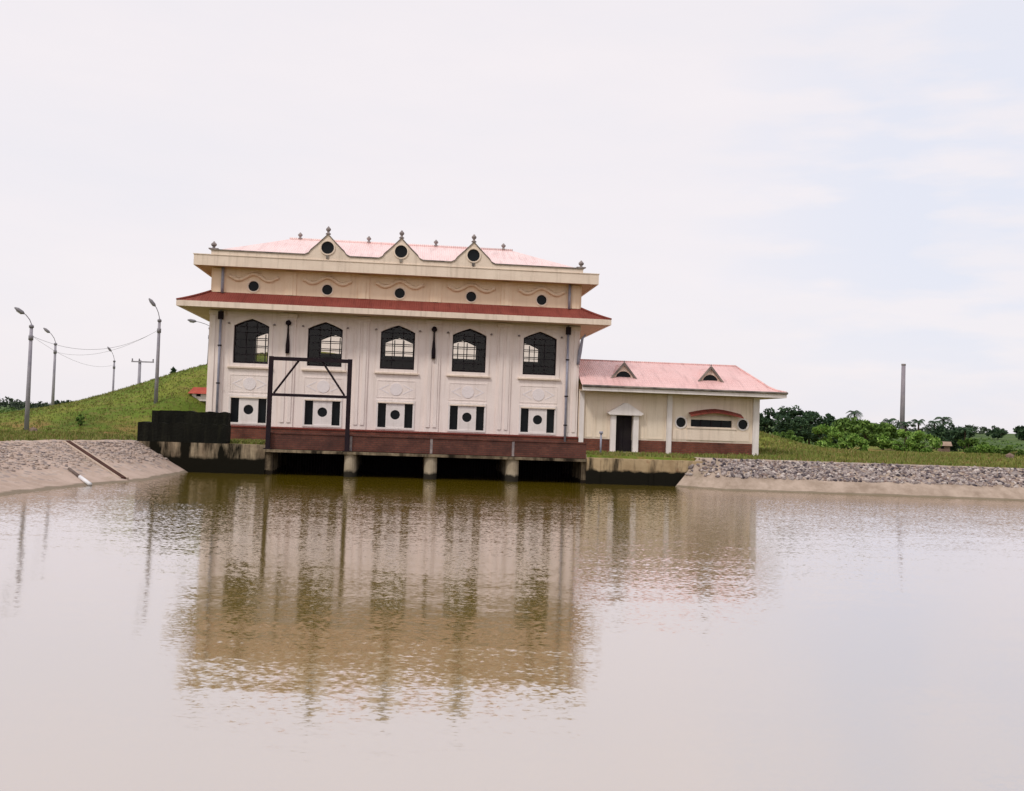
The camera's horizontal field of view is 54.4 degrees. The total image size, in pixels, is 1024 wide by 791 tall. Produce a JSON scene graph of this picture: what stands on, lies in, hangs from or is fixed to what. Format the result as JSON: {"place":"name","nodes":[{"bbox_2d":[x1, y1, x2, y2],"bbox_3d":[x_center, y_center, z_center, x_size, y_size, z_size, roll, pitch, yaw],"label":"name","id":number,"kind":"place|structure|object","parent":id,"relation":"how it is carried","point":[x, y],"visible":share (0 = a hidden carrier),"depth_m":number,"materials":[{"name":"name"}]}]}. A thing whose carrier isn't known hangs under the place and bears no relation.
{"place":"outdoors","nodes":[
{"label":"outdoors","id":0,"kind":"place"},
{"bbox_2d":[0,439,186,494],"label":"embankment","id":1,"kind":"structure","parent":0,"point":[25,479],"depth_m":45.58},
{"bbox_2d":[68,467,91,485],"bbox_3d":[-19.046,3.576,43.831,2.381,0.695,0.170,0,-2,45],"label":"outlet pipe","id":2,"kind":"object","parent":1,"relation":"attached to","point":[84,480],"visible":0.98,"depth_m":43.58,"materials":[{"name":"white plastic"}]},
{"bbox_2d":[0,440,168,470],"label":"pitching stones","id":3,"kind":"object","parent":1,"relation":"on","point":[9,454],"visible":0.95,"depth_m":47.73,"materials":[{"name":"grey stone"}]},
{"bbox_2d":[63,440,128,479],"bbox_3d":[-20.224,3.171,48.182,5.828,1.774,0.500,1,-2,41],"label":"drain pipe","id":4,"kind":"object","parent":1,"relation":"on","point":[93,458],"visible":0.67,"depth_m":47.98,"materials":[{"name":"metal"}]},
{"bbox_2d":[0,469,1023,790],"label":"water","id":5,"kind":"structure","parent":0,"point":[300,629],"depth_m":15.39,"materials":[{"name":"brown liquid"}]},
{"bbox_2d":[139,441,264,473],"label":"retaining wall","id":6,"kind":"structure","parent":5,"relation":"in","point":[220,458],"depth_m":55.39,"materials":[{"name":"concrete"}]},
{"bbox_2d":[264,432,586,483],"bbox_3d":[-5.186,4.656,60.337,18.250,4.380,8.250,2,-2,-6],"label":"intake structure","id":7,"kind":"object","parent":5,"relation":"in","point":[504,460],"visible":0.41,"depth_m":57.09,"materials":[{"name":"concrete"}]},
{"bbox_2d":[263,356,351,451],"bbox_3d":[-11.374,0.475,55.791,4.800,5.198,0.266,2,-2,-6],"label":"hoist gantry","id":8,"kind":"object","parent":7,"relation":"on","point":[270,394],"visible":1,"depth_m":55.75,"materials":[{"name":"metal"}]},
{"bbox_2d":[176,226,611,441],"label":"pump house","id":9,"kind":"structure","parent":7,"relation":"on","point":[498,309],"depth_m":64.43,"materials":[{"name":"paint"}]},
{"bbox_2d":[227,315,275,368],"bbox_3d":[-16.663,-3.445,63.631,2.980,3.433,0.380,2,-2,-6],"label":"window","id":10,"kind":"structure","parent":9,"relation":"in","point":[232,363],"depth_m":63.61,"materials":[{"name":"paint"}]},
{"bbox_2d":[247,280,259,292],"bbox_3d":[-16.544,-6.995,63.738,0.820,0.820,0.170,2,-2,-6],"label":"round window","id":11,"kind":"structure","parent":9,"relation":"in","point":[254,286],"depth_m":63.78,"materials":[{"name":"black glass"}]},
{"bbox_2d":[254,332,267,362],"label":"rear window","id":12,"kind":"structure","parent":9,"relation":"in","point":[265,338],"depth_m":72.17,"materials":[{"name":"glass"}]},
{"bbox_2d":[301,318,348,371],"bbox_3d":[-12.041,-3.270,64.109,2.980,3.433,0.380,2,-2,-6],"label":"window","id":13,"kind":"structure","parent":9,"relation":"in","point":[306,366],"depth_m":64.09,"materials":[{"name":"paint"}]},
{"bbox_2d":[321,283,333,295],"bbox_3d":[-11.913,-6.819,64.216,0.820,0.820,0.170,2,-2,-6],"label":"round window","id":14,"kind":"structure","parent":9,"relation":"in","point":[328,289],"depth_m":64.27,"materials":[{"name":"black glass"}]},
{"bbox_2d":[320,240,334,258],"bbox_3d":[-11.739,-9.286,63.331,0.960,1.190,0.190,2,-2,-6],"label":"gable window","id":15,"kind":"structure","parent":9,"relation":"in","point":[328,248],"depth_m":63.39,"materials":[{"name":"black glass"}]},
{"bbox_2d":[320,334,341,354],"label":"rear window","id":16,"kind":"structure","parent":9,"relation":"in","point":[330,336],"depth_m":72.68,"materials":[{"name":"glass"}]},
{"bbox_2d":[375,321,420,374],"bbox_3d":[-7.419,-3.095,64.587,2.980,3.433,0.380,2,-2,-6],"label":"window","id":17,"kind":"structure","parent":9,"relation":"in","point":[381,370],"depth_m":64.58,"materials":[{"name":"paint"}]},
{"bbox_2d":[384,337,413,357],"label":"rear window","id":18,"kind":"structure","parent":9,"relation":"in","point":[394,344],"depth_m":73.16,"materials":[{"name":"glass"}]},
{"bbox_2d":[393,287,405,299],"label":"round window","id":19,"kind":"structure","parent":9,"relation":"in","point":[399,294],"depth_m":64.74,"materials":[{"name":"black glass"}]},
{"bbox_2d":[394,244,408,262],"bbox_3d":[-7.116,-9.111,63.808,0.960,1.190,0.190,2,-2,-6],"label":"gable window","id":20,"kind":"structure","parent":9,"relation":"in","point":[400,252],"depth_m":63.86,"materials":[{"name":"black glass"}]},
{"bbox_2d":[453,339,476,359],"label":"rear window","id":21,"kind":"structure","parent":9,"relation":"in","point":[467,347],"depth_m":73.70,"materials":[{"name":"glass"}]},
{"bbox_2d":[447,325,492,377],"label":"window","id":22,"kind":"structure","parent":9,"relation":"in","point":[457,373],"depth_m":65.06,"materials":[{"name":"paint"}]},
{"bbox_2d":[465,290,476,302],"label":"round window","id":23,"kind":"structure","parent":9,"relation":"in","point":[470,297],"depth_m":65.22,"materials":[{"name":"black glass"}]},
{"bbox_2d":[466,248,480,265],"bbox_3d":[-2.486,-8.935,64.287,0.960,1.190,0.190,2,-2,-6],"label":"gable window","id":24,"kind":"structure","parent":9,"relation":"in","point":[473,256],"depth_m":64.35,"materials":[{"name":"black glass"}]},
{"bbox_2d":[524,342,539,362],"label":"rear window","id":25,"kind":"structure","parent":9,"relation":"in","point":[529,357],"depth_m":74.20,"materials":[{"name":"glass"}]},
{"bbox_2d":[517,328,562,380],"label":"window","id":26,"kind":"structure","parent":9,"relation":"in","point":[532,376],"depth_m":65.53,"materials":[{"name":"paint"}]},
{"bbox_2d":[535,294,547,305],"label":"round window","id":27,"kind":"structure","parent":9,"relation":"in","point":[540,300],"depth_m":65.69,"materials":[{"name":"black glass"}]},
{"bbox_2d":[0,352,1023,467],"bbox_3d":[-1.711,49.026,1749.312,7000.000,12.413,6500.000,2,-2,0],"label":"ground","id":28,"kind":"structure","parent":0,"point":[201,408],"depth_m":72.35,"materials":[{"name":"green plant"}]},
{"bbox_2d":[14,307,33,429],"bbox_3d":[-31.560,-1.706,64.043,1.316,7.972,0.295,2,-2,0],"label":"street lamp","id":29,"kind":"object","parent":28,"relation":"on","point":[28,385],"visible":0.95,"depth_m":63.95,"materials":[{"name":"metal"}]},
{"bbox_2d":[35,331,155,349],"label":"overhead wire","id":30,"kind":"object","parent":29,"relation":"attached to","point":[91,349],"visible":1,"depth_m":67.57,"materials":[{"name":"black metal"}]},
{"bbox_2d":[43,328,56,404],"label":"street lamp","id":31,"kind":"object","parent":28,"relation":"on","point":[54,372],"visible":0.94,"depth_m":91.98,"materials":[{"name":"metal"}]},
{"bbox_2d":[75,414,84,425],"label":"bush","id":32,"kind":"object","parent":28,"relation":"on","point":[80,418],"visible":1,"depth_m":65.83,"materials":[{"name":"green plant"}]},
{"bbox_2d":[107,347,115,390],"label":"street lamp","id":33,"kind":"object","parent":28,"relation":"on","point":[109,349],"visible":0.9,"depth_m":119.99,"materials":[{"name":"metal"}]},
{"bbox_2d":[131,358,153,383],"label":"utility pole","id":34,"kind":"object","parent":28,"relation":"on","point":[139,361],"visible":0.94,"depth_m":114.91,"materials":[{"name":"concrete"}]},
{"bbox_2d":[149,298,161,403],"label":"street lamp","id":35,"kind":"object","parent":28,"relation":"on","point":[159,320],"visible":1,"depth_m":72.00,"materials":[{"name":"metal"}]},
{"bbox_2d":[137,410,230,443],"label":"concrete parapet","id":36,"kind":"structure","parent":28,"relation":"on","point":[186,426],"depth_m":55.40,"materials":[{"name":"black concrete"}]},
{"bbox_2d":[188,387,206,400],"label":"house","id":37,"kind":"structure","parent":28,"relation":"on","point":[199,393],"depth_m":74.16,"materials":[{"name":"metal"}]},
{"bbox_2d":[188,319,208,364],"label":"street lamp","id":38,"kind":"object","parent":28,"relation":"on","point":[192,320],"visible":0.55,"depth_m":83.08,"materials":[{"name":"metal"}]},
{"bbox_2d":[0,396,1015,434],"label":"wood","id":39,"kind":"object","parent":28,"relation":"on","point":[16,404],"visible":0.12,"depth_m":314.15,"materials":[{"name":"green plant"}]},
{"bbox_2d":[0,406,1021,451],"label":"scrub","id":40,"kind":"object","parent":28,"relation":"on","point":[12,408],"visible":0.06,"depth_m":184.38,"materials":[{"name":"green plant"}]},
{"bbox_2d":[599,431,602,451],"bbox_3d":[5.401,2.879,60.516,0.203,1.400,0.203,1,-2,22],"label":"mooring post","id":41,"kind":"object","parent":28,"relation":"on","point":[600,432],"visible":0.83,"depth_m":60.47,"materials":[{"name":"metal"}]},
{"bbox_2d":[586,457,702,485],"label":"retaining wall","id":42,"kind":"structure","parent":28,"relation":"on","point":[620,471],"depth_m":57.85,"materials":[{"name":"concrete"}]},
{"bbox_2d":[577,359,787,455],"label":"annex","id":43,"kind":"object","parent":28,"relation":"on","point":[653,407],"visible":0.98,"depth_m":66.30,"materials":[{"name":"paint"}]},
{"bbox_2d":[607,403,642,452],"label":"doorway","id":44,"kind":"structure","parent":43,"relation":"in","point":[620,426],"depth_m":65.77,"materials":[{"name":"paint"}]},
{"bbox_2d":[672,416,686,438],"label":"round window","id":45,"kind":"structure","parent":43,"relation":"in","point":[679,422],"depth_m":66.34,"materials":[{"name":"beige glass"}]},
{"bbox_2d":[686,416,735,440],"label":"slot window","id":46,"kind":"structure","parent":43,"relation":"in","point":[702,427],"depth_m":66.55,"materials":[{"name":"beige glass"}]},
{"bbox_2d":[735,418,748,440],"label":"round window","id":47,"kind":"structure","parent":43,"relation":"in","point":[741,424],"depth_m":66.78,"materials":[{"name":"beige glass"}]},
{"bbox_2d":[759,407,780,433],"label":"tree","id":48,"kind":"object","parent":28,"relation":"on","point":[765,422],"visible":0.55,"depth_m":111.56,"materials":[{"name":"green plant"}]},
{"bbox_2d":[772,430,803,442],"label":"bush","id":49,"kind":"object","parent":28,"relation":"on","point":[789,434],"visible":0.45,"depth_m":95.51,"materials":[{"name":"green plant"}]},
{"bbox_2d":[772,405,815,437],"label":"tree","id":50,"kind":"object","parent":28,"relation":"on","point":[789,415],"visible":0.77,"depth_m":107.35,"materials":[{"name":"green plant"}]},
{"bbox_2d":[796,410,828,444],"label":"tree","id":51,"kind":"object","parent":28,"relation":"on","point":[816,416],"visible":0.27,"depth_m":114.90,"materials":[{"name":"green plant"}]},
{"bbox_2d":[812,424,844,448],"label":"bush","id":52,"kind":"object","parent":28,"relation":"on","point":[824,440],"visible":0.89,"depth_m":97.53,"materials":[{"name":"green plant"}]},
{"bbox_2d":[821,413,836,443],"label":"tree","id":53,"kind":"object","parent":28,"relation":"on","point":[830,418],"visible":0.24,"depth_m":125.29,"materials":[{"name":"green plant"}]},
{"bbox_2d":[831,416,861,449],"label":"tree","id":54,"kind":"object","parent":28,"relation":"on","point":[843,424],"visible":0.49,"depth_m":107.20,"materials":[{"name":"green plant"}]},
{"bbox_2d":[838,433,869,450],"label":"bush","id":55,"kind":"object","parent":28,"relation":"on","point":[862,442],"visible":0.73,"depth_m":91.72,"materials":[{"name":"green plant"}]},
{"bbox_2d":[845,410,862,418],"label":"palm","id":56,"kind":"object","parent":28,"relation":"on","point":[856,412],"visible":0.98,"depth_m":129.85,"materials":[{"name":"green plant"}]},
{"bbox_2d":[847,419,884,446],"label":"tree","id":57,"kind":"object","parent":28,"relation":"on","point":[864,427],"visible":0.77,"depth_m":103.31,"materials":[{"name":"green plant"}]},
{"bbox_2d":[867,422,899,449],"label":"tree","id":58,"kind":"object","parent":28,"relation":"on","point":[890,430],"visible":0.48,"depth_m":111.15,"materials":[{"name":"green plant"}]},
{"bbox_2d":[882,418,897,448],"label":"palm","id":59,"kind":"object","parent":28,"relation":"on","point":[889,420],"visible":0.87,"depth_m":127.65,"materials":[{"name":"green plant"}]},
{"bbox_2d":[877,429,925,451],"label":"bush","id":60,"kind":"object","parent":28,"relation":"on","point":[896,445],"visible":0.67,"depth_m":99.95,"materials":[{"name":"green plant"}]},
{"bbox_2d":[899,364,905,429],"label":"chimney","id":61,"kind":"object","parent":28,"relation":"on","point":[902,399],"visible":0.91,"depth_m":249.78,"materials":[{"name":"concrete"}]},
{"bbox_2d":[899,421,912,441],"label":"palm","id":62,"kind":"object","parent":28,"relation":"on","point":[905,424],"visible":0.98,"depth_m":125.91,"materials":[{"name":"green plant"}]},
{"bbox_2d":[911,419,924,430],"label":"palm","id":63,"kind":"object","parent":28,"relation":"on","point":[919,422],"visible":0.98,"depth_m":127.90,"materials":[{"name":"green plant"}]},
{"bbox_2d":[905,430,942,452],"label":"bush","id":64,"kind":"object","parent":28,"relation":"on","point":[914,440],"visible":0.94,"depth_m":95.42,"materials":[{"name":"green plant"}]},
{"bbox_2d":[928,421,941,448],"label":"palm","id":65,"kind":"object","parent":28,"relation":"on","point":[934,423],"visible":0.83,"depth_m":133.66,"materials":[{"name":"green plant"}]},
{"bbox_2d":[933,417,952,426],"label":"palm","id":66,"kind":"object","parent":28,"relation":"on","point":[946,418],"visible":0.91,"depth_m":129.86,"materials":[{"name":"green plant"}]},
{"bbox_2d":[938,441,951,451],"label":"hut","id":67,"kind":"object","parent":28,"relation":"on","point":[945,446],"visible":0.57,"depth_m":117.30,"materials":[{"name":"metal"}]},
{"bbox_2d":[926,420,968,451],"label":"tree","id":68,"kind":"object","parent":28,"relation":"on","point":[942,433],"visible":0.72,"depth_m":120.92,"materials":[{"name":"green plant"}]},
{"bbox_2d":[949,426,975,451],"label":"tree","id":69,"kind":"object","parent":28,"relation":"on","point":[971,434],"visible":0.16,"depth_m":125.67,"materials":[{"name":"green plant"}]},
{"bbox_2d":[957,427,972,451],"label":"palm","id":70,"kind":"object","parent":28,"relation":"on","point":[962,430],"visible":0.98,"depth_m":119.83,"materials":[{"name":"green plant"}]},
{"bbox_2d":[957,437,986,453],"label":"bush","id":71,"kind":"object","parent":28,"relation":"on","point":[968,443],"visible":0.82,"depth_m":103.93,"materials":[{"name":"green plant"}]},
{"bbox_2d":[976,444,994,453],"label":"bush","id":72,"kind":"object","parent":28,"relation":"on","point":[984,448],"visible":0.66,"depth_m":83.66,"materials":[{"name":"green plant"}]},
{"bbox_2d":[986,428,1007,439],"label":"tree","id":73,"kind":"object","parent":28,"relation":"on","point":[994,433],"visible":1,"depth_m":234.54,"materials":[{"name":"green plant"}]},
{"bbox_2d":[993,445,1023,455],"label":"bush","id":74,"kind":"object","parent":28,"relation":"on","point":[1006,450],"visible":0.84,"depth_m":79.71,"materials":[{"name":"green plant"}]},
{"bbox_2d":[1005,453,1013,457],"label":"boulder","id":75,"kind":"object","parent":28,"relation":"on","point":[1009,455],"visible":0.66,"depth_m":77.00,"materials":[{"name":"beige stone"}]},
{"bbox_2d":[1013,425,1023,440],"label":"tree","id":76,"kind":"object","parent":28,"relation":"on","point":[1019,431],"visible":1,"depth_m":234.69,"materials":[{"name":"green plant"}]},
{"bbox_2d":[0,0,1023,433],"label":"sky","id":77,"kind":"structure","parent":0,"point":[817,200],"materials":[{"name":"white"}]},
{"bbox_2d":[675,457,1023,500],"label":"embankment","id":78,"kind":"structure","parent":0,"point":[697,479],"depth_m":56.54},
{"bbox_2d":[685,458,1023,487],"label":"rubble","id":79,"kind":"object","parent":78,"relation":"on","point":[867,475],"visible":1,"depth_m":58.02,"materials":[{"name":"stone"}]}
]}

